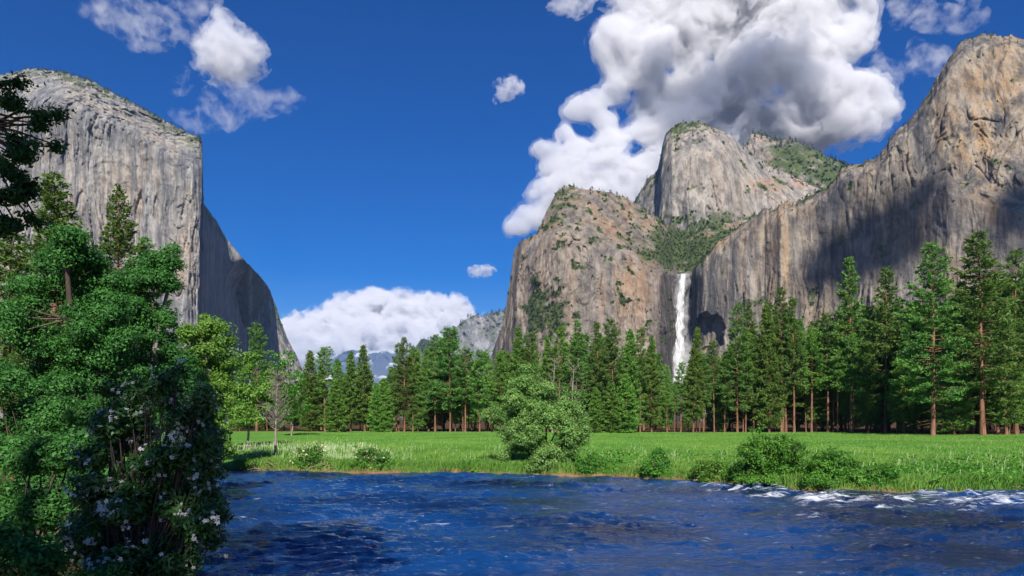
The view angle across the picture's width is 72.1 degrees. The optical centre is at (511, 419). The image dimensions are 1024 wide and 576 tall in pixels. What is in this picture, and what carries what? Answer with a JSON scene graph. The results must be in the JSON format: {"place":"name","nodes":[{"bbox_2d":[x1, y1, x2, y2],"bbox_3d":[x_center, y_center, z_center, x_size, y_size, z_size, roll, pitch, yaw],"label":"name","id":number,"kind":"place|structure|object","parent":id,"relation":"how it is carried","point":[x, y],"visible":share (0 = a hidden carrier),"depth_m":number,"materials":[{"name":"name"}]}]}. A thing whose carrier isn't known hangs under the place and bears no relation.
{"place":"outdoors","nodes":[
{"label":"outdoors","id":0,"kind":"place"},
{"bbox_2d":[0,68,302,418],"bbox_3d":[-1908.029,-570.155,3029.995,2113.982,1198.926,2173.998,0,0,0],"label":"granite monolith","id":1,"kind":"object","parent":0,"point":[161,184],"visible":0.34,"depth_m":2023.09,"materials":[{"name":"grey stone"}]},
{"bbox_2d":[304,350,408,399],"bbox_3d":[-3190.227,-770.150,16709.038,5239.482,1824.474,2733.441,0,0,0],"label":"snowy mountain","id":2,"kind":"structure","parent":0,"point":[381,363],"depth_m":16846.19,"materials":[{"name":"grey stone"}]},
{"bbox_2d":[396,311,504,419],"bbox_3d":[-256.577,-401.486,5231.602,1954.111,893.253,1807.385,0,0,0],"label":"ridge","id":3,"kind":"structure","parent":0,"point":[477,337],"depth_m":5032.40,"materials":[{"name":"stone"}]},
{"bbox_2d":[0,420,1023,575],"bbox_3d":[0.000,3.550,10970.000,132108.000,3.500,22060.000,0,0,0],"label":"ground","id":4,"kind":"structure","parent":0,"point":[239,438],"depth_m":118.14,"materials":[{"name":"green plant"}]},
{"bbox_2d":[0,216,62,478],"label":"pine tree","id":5,"kind":"object","parent":4,"relation":"on","point":[8,247],"visible":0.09,"depth_m":39.86,"materials":[{"name":"green plant"}]},
{"bbox_2d":[0,71,75,241],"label":"pine tree","id":6,"kind":"object","parent":4,"relation":"on","point":[20,189],"visible":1,"depth_m":8.95,"materials":[{"name":"green plant"}]},
{"bbox_2d":[0,171,128,418],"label":"pine tree","id":7,"kind":"object","parent":4,"relation":"on","point":[50,198],"visible":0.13,"depth_m":35.82,"materials":[{"name":"green plant"}]},
{"bbox_2d":[0,356,128,535],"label":"shore shrub","id":8,"kind":"object","parent":4,"relation":"on","point":[49,415],"visible":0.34,"depth_m":16.71,"materials":[{"name":"green plant"}]},
{"bbox_2d":[0,422,138,565],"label":"shore shrub","id":9,"kind":"object","parent":4,"relation":"on","point":[31,456],"visible":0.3,"depth_m":9.29,"materials":[{"name":"green plant"}]},
{"bbox_2d":[0,512,138,575],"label":"shore shrub","id":10,"kind":"object","parent":4,"relation":"on","point":[30,556],"visible":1,"depth_m":5.20,"materials":[{"name":"green plant"}]},
{"bbox_2d":[0,220,159,400],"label":"oak tree","id":11,"kind":"object","parent":4,"relation":"on","point":[98,298],"visible":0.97,"depth_m":27.50,"materials":[{"name":"green plant"}]},
{"bbox_2d":[89,183,155,394],"bbox_3d":[-23.614,-5.343,42.082,4.948,17.497,5.542,0,0,2],"label":"pine tree","id":12,"kind":"object","parent":4,"relation":"on","point":[118,237],"visible":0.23,"depth_m":41.95,"materials":[{"name":"green plant"}]},
{"bbox_2d":[38,358,233,575],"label":"azalea bush","id":13,"kind":"object","parent":4,"relation":"on","point":[120,527],"visible":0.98,"depth_m":6.08,"materials":[{"name":"green plant"}]},
{"bbox_2d":[120,236,185,432],"bbox_3d":[-24.065,-4.331,46.173,5.672,15.465,5.099,0,0,22],"label":"pine tree","id":14,"kind":"object","parent":4,"relation":"on","point":[144,249],"visible":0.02,"depth_m":45.99,"materials":[{"name":"green plant"}]},
{"bbox_2d":[116,241,204,480],"bbox_3d":[-16.290,-2.304,33.181,4.967,12.407,3.257,0,0,0],"label":"oak tree","id":15,"kind":"object","parent":4,"relation":"on","point":[167,262],"visible":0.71,"depth_m":32.78,"materials":[{"name":"green plant"}]},
{"bbox_2d":[125,392,220,511],"bbox_3d":[-10.572,1.553,20.908,3.169,4.862,2.378,0,0,20],"label":"shore shrub","id":16,"kind":"object","parent":4,"relation":"on","point":[158,416],"visible":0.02,"depth_m":20.97,"materials":[{"name":"green plant"}]},
{"bbox_2d":[174,314,242,461],"bbox_3d":[-24.540,-2.248,55.950,6.482,12.362,4.728,0,0,0],"label":"leafy tree","id":17,"kind":"object","parent":4,"relation":"on","point":[222,368],"visible":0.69,"depth_m":55.53,"materials":[{"name":"green plant"}]},
{"bbox_2d":[223,349,277,444],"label":"leafy tree","id":18,"kind":"object","parent":4,"relation":"on","point":[242,410],"visible":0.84,"depth_m":93.94,"materials":[{"name":"green plant"}]},
{"bbox_2d":[240,322,273,430],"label":"pine tree","id":19,"kind":"object","parent":4,"relation":"on","point":[257,344],"visible":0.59,"depth_m":198.12,"materials":[{"name":"green plant"}]},
{"bbox_2d":[255,368,294,455],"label":"bare tree","id":20,"kind":"object","parent":4,"relation":"on","point":[276,413],"visible":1,"depth_m":68.68,"materials":[{"name":"grey plant"}]},
{"bbox_2d":[256,350,314,435],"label":"leafy tree","id":21,"kind":"object","parent":4,"relation":"on","point":[295,388],"visible":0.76,"depth_m":149.51,"materials":[{"name":"green plant"}]},
{"bbox_2d":[295,350,325,431],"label":"fir tree","id":22,"kind":"object","parent":4,"relation":"on","point":[307,417],"visible":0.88,"depth_m":198.94,"materials":[{"name":"green plant"}]},
{"bbox_2d":[289,439,335,468],"bbox_3d":[-17.013,2.991,60.152,3.979,2.590,2.205,0,0,0],"label":"bank shrub","id":23,"kind":"object","parent":4,"relation":"on","point":[309,454],"visible":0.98,"depth_m":59.88,"materials":[{"name":"green plant"}]},
{"bbox_2d":[311,346,337,431],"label":"pine tree","id":24,"kind":"object","parent":4,"relation":"on","point":[327,370],"visible":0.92,"depth_m":199.78,"materials":[{"name":"green plant"}]},
{"bbox_2d":[319,380,349,431],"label":"cedar tree","id":25,"kind":"object","parent":4,"relation":"on","point":[332,418],"visible":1,"depth_m":190.18,"materials":[{"name":"green plant"}]},
{"bbox_2d":[338,351,365,430],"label":"fir tree","id":26,"kind":"object","parent":4,"relation":"on","point":[348,394],"visible":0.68,"depth_m":200.43,"materials":[{"name":"green plant"}]},
{"bbox_2d":[350,344,377,430],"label":"fir tree","id":27,"kind":"object","parent":4,"relation":"on","point":[363,375],"visible":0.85,"depth_m":198.20,"materials":[{"name":"green plant"}]},
{"bbox_2d":[349,442,395,468],"bbox_3d":[-11.714,3.102,59.410,3.995,2.325,2.760,0,0,0],"label":"bank shrub","id":28,"kind":"object","parent":4,"relation":"on","point":[363,455],"visible":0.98,"depth_m":58.93,"materials":[{"name":"green plant"}]},
{"bbox_2d":[365,383,388,431],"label":"cedar tree","id":29,"kind":"object","parent":4,"relation":"on","point":[376,394],"visible":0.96,"depth_m":187.99,"materials":[{"name":"green plant"}]},
{"bbox_2d":[370,378,394,431],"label":"cedar tree","id":30,"kind":"object","parent":4,"relation":"on","point":[385,390],"visible":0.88,"depth_m":189.41,"materials":[{"name":"green plant"}]},
{"bbox_2d":[388,342,406,430],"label":"pine tree","id":31,"kind":"object","parent":4,"relation":"on","point":[393,367],"visible":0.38,"depth_m":199.16,"materials":[{"name":"green plant"}]},
{"bbox_2d":[388,337,422,431],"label":"pine tree","id":32,"kind":"object","parent":4,"relation":"on","point":[399,399],"visible":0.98,"depth_m":194.56,"materials":[{"name":"green plant"}]},
{"bbox_2d":[405,345,425,431],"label":"pine tree","id":33,"kind":"object","parent":4,"relation":"on","point":[410,363],"visible":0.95,"depth_m":195.57,"materials":[{"name":"green plant"}]},
{"bbox_2d":[407,360,428,430],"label":"fir tree","id":34,"kind":"object","parent":4,"relation":"on","point":[417,421],"visible":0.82,"depth_m":196.63,"materials":[{"name":"green plant"}]},
{"bbox_2d":[419,363,444,430],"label":"fir tree","id":35,"kind":"object","parent":4,"relation":"on","point":[430,419],"visible":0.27,"depth_m":210.89,"materials":[{"name":"green plant"}]},
{"bbox_2d":[416,334,452,431],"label":"pine tree","id":36,"kind":"object","parent":4,"relation":"on","point":[432,399],"visible":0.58,"depth_m":194.62,"materials":[{"name":"green plant"}]},
{"bbox_2d":[428,326,467,431],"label":"pine tree","id":37,"kind":"object","parent":4,"relation":"on","point":[447,341],"visible":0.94,"depth_m":190.57,"materials":[{"name":"green plant"}]},
{"bbox_2d":[450,347,478,431],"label":"pine tree","id":38,"kind":"object","parent":4,"relation":"on","point":[465,365],"visible":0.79,"depth_m":190.78,"materials":[{"name":"green plant"}]},
{"bbox_2d":[460,349,503,431],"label":"pine tree","id":39,"kind":"object","parent":4,"relation":"on","point":[480,365],"visible":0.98,"depth_m":189.12,"materials":[{"name":"green plant"}]},
{"bbox_2d":[490,350,509,406],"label":"pine tree","id":40,"kind":"object","parent":4,"relation":"on","point":[499,356],"visible":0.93,"depth_m":189.90,"materials":[{"name":"green plant"}]},
{"bbox_2d":[2,30,1019,416],"bbox_3d":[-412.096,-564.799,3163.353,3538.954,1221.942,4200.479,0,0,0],"label":"cliff brush","id":41,"kind":"object","parent":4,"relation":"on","point":[670,252],"visible":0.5,"depth_m":1657.59,"materials":[{"name":"green plant"}]},
{"bbox_2d":[501,327,532,416],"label":"fir tree","id":42,"kind":"object","parent":4,"relation":"on","point":[518,344],"visible":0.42,"depth_m":190.01,"materials":[{"name":"green plant"}]},
{"bbox_2d":[517,331,543,387],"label":"pine tree","id":43,"kind":"object","parent":4,"relation":"on","point":[530,350],"visible":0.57,"depth_m":188.26,"materials":[{"name":"green plant"}]},
{"bbox_2d":[477,363,593,471],"bbox_3d":[1.963,-0.218,58.438,9.843,9.084,7.003,0,0,0],"label":"willow bush","id":44,"kind":"object","parent":4,"relation":"on","point":[528,423],"visible":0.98,"depth_m":57.26,"materials":[{"name":"green plant"}]},
{"bbox_2d":[535,336,558,431],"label":"fir tree","id":45,"kind":"object","parent":4,"relation":"on","point":[547,355],"visible":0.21,"depth_m":190.57,"materials":[{"name":"green plant"}]},
{"bbox_2d":[544,326,571,431],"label":"pine tree","id":46,"kind":"object","parent":4,"relation":"on","point":[562,340],"visible":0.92,"depth_m":187.85,"materials":[{"name":"green plant"}]},
{"bbox_2d":[560,320,590,402],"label":"pine tree","id":47,"kind":"object","parent":4,"relation":"on","point":[576,344],"visible":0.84,"depth_m":188.16,"materials":[{"name":"green plant"}]},
{"bbox_2d":[573,449,607,474],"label":"bank shrub","id":48,"kind":"object","parent":4,"relation":"on","point":[589,463],"visible":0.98,"depth_m":55.22,"materials":[{"name":"green plant"}]},
{"bbox_2d":[582,321,608,417],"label":"pine tree","id":49,"kind":"object","parent":4,"relation":"on","point":[596,347],"visible":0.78,"depth_m":189.32,"materials":[{"name":"green plant"}]},
{"bbox_2d":[586,387,610,432],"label":"cedar tree","id":50,"kind":"object","parent":4,"relation":"on","point":[595,404],"visible":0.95,"depth_m":177.30,"materials":[{"name":"green plant"}]},
{"bbox_2d":[596,317,627,419],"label":"pine tree","id":51,"kind":"object","parent":4,"relation":"on","point":[610,343],"visible":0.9,"depth_m":186.13,"materials":[{"name":"green plant"}]},
{"bbox_2d":[598,382,625,432],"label":"cedar tree","id":52,"kind":"object","parent":4,"relation":"on","point":[611,408],"visible":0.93,"depth_m":177.73,"materials":[{"name":"green plant"}]},
{"bbox_2d":[232,444,1023,491],"bbox_3d":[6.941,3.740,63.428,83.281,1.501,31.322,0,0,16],"label":"bank grass","id":53,"kind":"structure","parent":4,"relation":"on","point":[427,452],"depth_m":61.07,"materials":[{"name":"green plant"}]},
{"bbox_2d":[613,373,642,432],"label":"cedar tree","id":54,"kind":"object","parent":4,"relation":"on","point":[625,403],"visible":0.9,"depth_m":178.99,"materials":[{"name":"green plant"}]},
{"bbox_2d":[233,456,1023,491],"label":"bank sedge","id":55,"kind":"object","parent":4,"relation":"on","point":[495,464],"visible":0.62,"depth_m":54.72,"materials":[{"name":"green plant"}]},
{"bbox_2d":[233,437,1023,474],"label":"seed heads","id":56,"kind":"object","parent":4,"relation":"on","point":[325,448],"visible":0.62,"depth_m":68.34,"materials":[{"name":"beige plant"}]},
{"bbox_2d":[616,328,646,427],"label":"fir tree","id":57,"kind":"object","parent":4,"relation":"on","point":[629,346],"visible":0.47,"depth_m":185.53,"materials":[{"name":"green plant"}]},
{"bbox_2d":[243,431,1023,459],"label":"meadow grass","id":58,"kind":"structure","parent":4,"relation":"on","point":[818,447],"depth_m":111.05,"materials":[{"name":"green plant"}]},
{"bbox_2d":[632,326,650,431],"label":"pine tree","id":59,"kind":"object","parent":4,"relation":"on","point":[642,352],"visible":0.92,"depth_m":186.00,"materials":[{"name":"green plant"}]},
{"bbox_2d":[639,335,665,431],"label":"fir tree","id":60,"kind":"object","parent":4,"relation":"on","point":[655,413],"visible":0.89,"depth_m":188.56,"materials":[{"name":"green plant"}]},
{"bbox_2d":[636,447,677,476],"bbox_3d":[10.901,3.191,52.901,3.218,2.298,2.269,0,0,0],"label":"bank shrub","id":61,"kind":"object","parent":4,"relation":"on","point":[658,461],"visible":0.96,"depth_m":52.52,"materials":[{"name":"green plant"}]},
{"bbox_2d":[660,364,672,431],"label":"pine tree","id":62,"kind":"object","parent":4,"relation":"on","point":[667,375],"visible":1,"depth_m":186.86,"materials":[{"name":"green plant"}]},
{"bbox_2d":[670,361,689,431],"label":"pine tree","id":63,"kind":"object","parent":4,"relation":"on","point":[680,385],"visible":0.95,"depth_m":188.93,"materials":[{"name":"green plant"}]},
{"bbox_2d":[680,326,707,432],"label":"fir tree","id":64,"kind":"object","parent":4,"relation":"on","point":[693,365],"visible":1,"depth_m":186.62,"materials":[{"name":"green plant"}]},
{"bbox_2d":[694,357,714,431],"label":"pine tree","id":65,"kind":"object","parent":4,"relation":"on","point":[705,373],"visible":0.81,"depth_m":186.90,"materials":[{"name":"green plant"}]},
{"bbox_2d":[691,457,728,482],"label":"bank shrub","id":66,"kind":"object","parent":4,"relation":"on","point":[707,470],"visible":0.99,"depth_m":49.79,"materials":[{"name":"green plant"}]},
{"bbox_2d":[704,339,724,431],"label":"pine tree","id":67,"kind":"object","parent":4,"relation":"on","point":[716,369],"visible":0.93,"depth_m":187.94,"materials":[{"name":"green plant"}]},
{"bbox_2d":[715,391,728,431],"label":"fir tree","id":68,"kind":"object","parent":4,"relation":"on","point":[719,421],"visible":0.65,"depth_m":194.11,"materials":[{"name":"green plant"}]},
{"bbox_2d":[715,351,735,431],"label":"pine tree","id":69,"kind":"object","parent":4,"relation":"on","point":[723,364],"visible":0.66,"depth_m":187.41,"materials":[{"name":"green plant"}]},
{"bbox_2d":[717,302,758,431],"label":"pine tree","id":70,"kind":"object","parent":4,"relation":"on","point":[737,351],"visible":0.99,"depth_m":184.22,"materials":[{"name":"green plant"}]},
{"bbox_2d":[734,303,768,429],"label":"pine tree","id":71,"kind":"object","parent":4,"relation":"on","point":[752,324],"visible":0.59,"depth_m":187.22,"materials":[{"name":"green plant"}]},
{"bbox_2d":[747,302,788,431],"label":"fir tree","id":72,"kind":"object","parent":4,"relation":"on","point":[769,401],"visible":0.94,"depth_m":184.74,"materials":[{"name":"green plant"}]},
{"bbox_2d":[727,424,811,484],"bbox_3d":[17.169,2.416,46.836,5.726,4.208,4.927,0,0,0],"label":"bank shrub","id":73,"kind":"object","parent":4,"relation":"on","point":[767,456],"visible":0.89,"depth_m":46.13,"materials":[{"name":"green plant"}]},
{"bbox_2d":[761,285,801,431],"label":"pine tree","id":74,"kind":"object","parent":4,"relation":"on","point":[780,292],"visible":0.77,"depth_m":185.25,"materials":[{"name":"green plant"}]},
{"bbox_2d":[760,327,820,431],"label":"pine tree","id":75,"kind":"object","parent":4,"relation":"on","point":[800,392],"visible":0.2,"depth_m":188.98,"materials":[{"name":"green plant"}]},
{"bbox_2d":[776,297,808,431],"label":"pine tree","id":76,"kind":"object","parent":4,"relation":"on","point":[797,338],"visible":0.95,"depth_m":184.42,"materials":[{"name":"green plant"}]},
{"bbox_2d":[796,327,830,431],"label":"pine tree","id":77,"kind":"object","parent":4,"relation":"on","point":[812,350],"visible":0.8,"depth_m":186.05,"materials":[{"name":"green plant"}]},
{"bbox_2d":[801,355,829,431],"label":"fir tree","id":78,"kind":"object","parent":4,"relation":"on","point":[818,400],"visible":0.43,"depth_m":192.50,"materials":[{"name":"green plant"}]},
{"bbox_2d":[808,312,847,431],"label":"pine tree","id":79,"kind":"object","parent":4,"relation":"on","point":[822,324],"visible":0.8,"depth_m":185.40,"materials":[{"name":"green plant"}]},
{"bbox_2d":[789,446,873,487],"bbox_3d":[20.398,2.973,44.809,5.226,2.691,4.084,0,0,0],"label":"bank shrub","id":80,"kind":"object","parent":4,"relation":"on","point":[825,466],"visible":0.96,"depth_m":43.92,"materials":[{"name":"green plant"}]},
{"bbox_2d":[822,345,849,432],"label":"pine tree","id":81,"kind":"object","parent":4,"relation":"on","point":[838,347],"visible":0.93,"depth_m":183.15,"materials":[{"name":"green plant"}]},
{"bbox_2d":[825,257,875,432],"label":"pine tree","id":82,"kind":"object","parent":4,"relation":"on","point":[848,311],"visible":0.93,"depth_m":181.71,"materials":[{"name":"green plant"}]},
{"bbox_2d":[832,321,870,420],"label":"fir tree","id":83,"kind":"object","parent":4,"relation":"on","point":[842,399],"visible":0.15,"depth_m":187.84,"materials":[{"name":"green plant"}]},
{"bbox_2d":[840,332,867,432],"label":"pine tree","id":84,"kind":"object","parent":4,"relation":"on","point":[857,347],"visible":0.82,"depth_m":181.57,"materials":[{"name":"green plant"}]},
{"bbox_2d":[852,332,884,432],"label":"fir tree","id":85,"kind":"object","parent":4,"relation":"on","point":[868,405],"visible":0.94,"depth_m":179.32,"materials":[{"name":"green plant"}]},
{"bbox_2d":[860,305,882,432],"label":"pine tree","id":86,"kind":"object","parent":4,"relation":"on","point":[867,316],"visible":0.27,"depth_m":185.84,"materials":[{"name":"green plant"}]},
{"bbox_2d":[863,335,894,431],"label":"fir tree","id":87,"kind":"object","parent":4,"relation":"on","point":[880,422],"visible":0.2,"depth_m":186.11,"materials":[{"name":"green plant"}]},
{"bbox_2d":[856,461,907,487],"bbox_3d":[22.901,3.450,43.669,2.890,1.701,1.821,0,0,0],"label":"bank shrub","id":88,"kind":"object","parent":4,"relation":"on","point":[878,473],"visible":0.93,"depth_m":43.34,"materials":[{"name":"green plant"}]},
{"bbox_2d":[858,265,909,432],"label":"pine tree","id":89,"kind":"object","parent":4,"relation":"on","point":[882,306],"visible":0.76,"depth_m":177.52,"materials":[{"name":"green plant"}]},
{"bbox_2d":[871,322,921,432],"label":"pine tree","id":90,"kind":"object","parent":4,"relation":"on","point":[882,380],"visible":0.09,"depth_m":181.44,"materials":[{"name":"green plant"}]},
{"bbox_2d":[884,328,922,433],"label":"fir tree","id":91,"kind":"object","parent":4,"relation":"on","point":[899,414],"visible":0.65,"depth_m":170.27,"materials":[{"name":"green plant"}]},
{"bbox_2d":[885,322,937,432],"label":"fir tree","id":92,"kind":"object","parent":4,"relation":"on","point":[923,415],"visible":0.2,"depth_m":172.18,"materials":[{"name":"green plant"}]},
{"bbox_2d":[887,241,977,434],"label":"pine tree","id":93,"kind":"object","parent":4,"relation":"on","point":[948,364],"visible":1,"depth_m":149.97,"materials":[{"name":"green plant"}]},
{"bbox_2d":[927,326,979,434],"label":"fir tree","id":94,"kind":"object","parent":4,"relation":"on","point":[951,416],"visible":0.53,"depth_m":157.32,"materials":[{"name":"green plant"}]},
{"bbox_2d":[946,286,992,433],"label":"pine tree","id":95,"kind":"object","parent":4,"relation":"on","point":[973,426],"visible":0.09,"depth_m":165.26,"materials":[{"name":"green plant"}]},
{"bbox_2d":[930,229,1023,434],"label":"pine tree","id":96,"kind":"object","parent":4,"relation":"on","point":[982,352],"visible":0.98,"depth_m":150.40,"materials":[{"name":"green plant"}]},
{"bbox_2d":[967,286,1009,433],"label":"fir tree","id":97,"kind":"object","parent":4,"relation":"on","point":[977,390],"visible":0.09,"depth_m":163.64,"materials":[{"name":"green plant"}]},
{"bbox_2d":[975,302,1023,434],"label":"fir tree","id":98,"kind":"object","parent":4,"relation":"on","point":[1004,408],"visible":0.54,"depth_m":158.18,"materials":[{"name":"green plant"}]},
{"bbox_2d":[989,247,1023,433],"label":"pine tree","id":99,"kind":"object","parent":4,"relation":"on","point":[1016,288],"visible":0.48,"depth_m":161.69,"materials":[{"name":"green plant"}]},
{"bbox_2d":[0,0,1023,370],"label":"sky","id":100,"kind":"structure","parent":0,"point":[382,167],"materials":[{"name":"blue"}]},
{"bbox_2d":[196,470,1023,575],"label":"river","id":101,"kind":"structure","parent":0,"point":[312,523],"depth_m":28.51,"materials":[{"name":"liquid"}]},
{"bbox_2d":[473,186,747,420],"bbox_3d":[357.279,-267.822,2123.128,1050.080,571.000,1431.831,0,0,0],"label":"brown cliff","id":102,"kind":"structure","parent":0,"point":[581,290],"depth_m":1509.80,"materials":[{"name":"stone"}]},
{"bbox_2d":[673,274,685,382],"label":"waterfall","id":103,"kind":"structure","parent":102,"relation":"on","point":[679,350],"depth_m":1553.05,"materials":[{"name":"liquid"}]},
{"bbox_2d":[634,122,820,230],"bbox_3d":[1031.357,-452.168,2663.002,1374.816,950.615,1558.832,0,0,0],"label":"granite dome","id":104,"kind":"structure","parent":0,"point":[707,167],"depth_m":2088.72,"materials":[{"name":"grey stone"}]},
{"bbox_2d":[746,133,845,189],"bbox_3d":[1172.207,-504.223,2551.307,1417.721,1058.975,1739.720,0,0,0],"label":"rocky summit","id":105,"kind":"structure","parent":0,"point":[768,153],"depth_m":2440.17,"materials":[{"name":"grey stone"}]},
{"bbox_2d":[691,33,1023,420],"bbox_3d":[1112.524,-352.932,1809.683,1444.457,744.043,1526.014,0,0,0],"label":"streaked cliff","id":106,"kind":"structure","parent":0,"point":[936,157],"depth_m":1252.51,"materials":[{"name":"stone"}]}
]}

